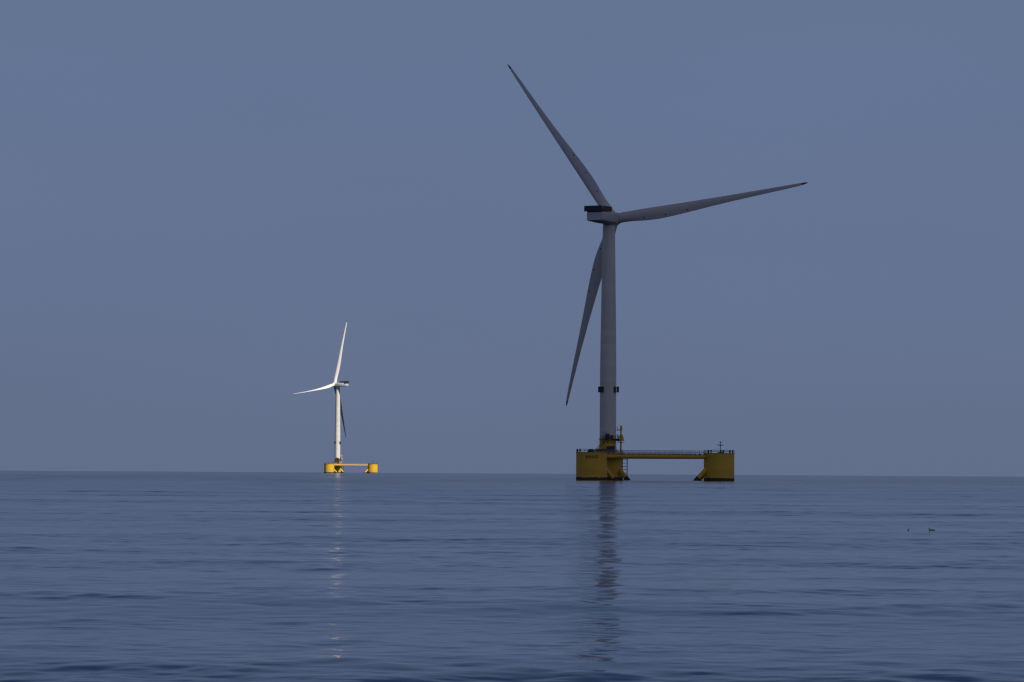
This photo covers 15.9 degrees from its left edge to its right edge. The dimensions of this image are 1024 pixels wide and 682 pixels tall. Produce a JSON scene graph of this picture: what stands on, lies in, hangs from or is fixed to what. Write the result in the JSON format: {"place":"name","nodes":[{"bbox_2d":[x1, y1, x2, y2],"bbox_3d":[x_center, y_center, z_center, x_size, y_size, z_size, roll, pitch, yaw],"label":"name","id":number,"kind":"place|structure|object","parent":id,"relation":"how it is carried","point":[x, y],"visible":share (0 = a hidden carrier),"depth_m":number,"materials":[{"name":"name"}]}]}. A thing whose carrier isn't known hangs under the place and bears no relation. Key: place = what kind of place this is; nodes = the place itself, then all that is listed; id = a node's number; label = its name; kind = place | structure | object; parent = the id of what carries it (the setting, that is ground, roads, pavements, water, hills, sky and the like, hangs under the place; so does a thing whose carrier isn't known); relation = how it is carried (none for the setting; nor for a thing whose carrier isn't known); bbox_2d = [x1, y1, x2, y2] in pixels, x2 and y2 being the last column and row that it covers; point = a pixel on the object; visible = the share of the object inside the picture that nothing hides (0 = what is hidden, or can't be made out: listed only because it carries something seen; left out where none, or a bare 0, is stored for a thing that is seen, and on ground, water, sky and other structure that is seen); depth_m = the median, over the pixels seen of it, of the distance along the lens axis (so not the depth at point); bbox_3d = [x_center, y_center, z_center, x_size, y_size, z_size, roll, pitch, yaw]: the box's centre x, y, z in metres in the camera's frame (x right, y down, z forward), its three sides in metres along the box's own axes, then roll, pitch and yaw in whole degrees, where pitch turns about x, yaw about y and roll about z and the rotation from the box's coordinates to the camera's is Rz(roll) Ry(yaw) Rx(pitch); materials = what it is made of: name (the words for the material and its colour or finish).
{"place":"outdoors","nodes":[
{"label":"outdoors","id":0,"kind":"place"},
{"bbox_2d":[0,471,1023,681],"bbox_3d":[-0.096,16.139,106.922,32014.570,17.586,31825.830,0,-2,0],"label":"sea","id":1,"kind":"structure","parent":0,"point":[136,576],"depth_m":130.65,"materials":[{"name":"blue liquid"}]},
{"bbox_2d":[294,322,377,472],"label":"floating wind turbine","id":2,"kind":"object","parent":1,"relation":"in","point":[336,466],"visible":0.98,"depth_m":4445.38,"materials":[{"name":"metal"}]},
{"bbox_2d":[508,65,807,480],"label":"floating wind turbine","id":3,"kind":"object","parent":1,"relation":"in","point":[604,460],"visible":0.99,"depth_m":1497.27,"materials":[{"name":"yellow paint"}]},
{"bbox_2d":[0,0,1023,476],"label":"sky","id":4,"kind":"structure","parent":0,"point":[199,199],"materials":[{"name":"blue"}]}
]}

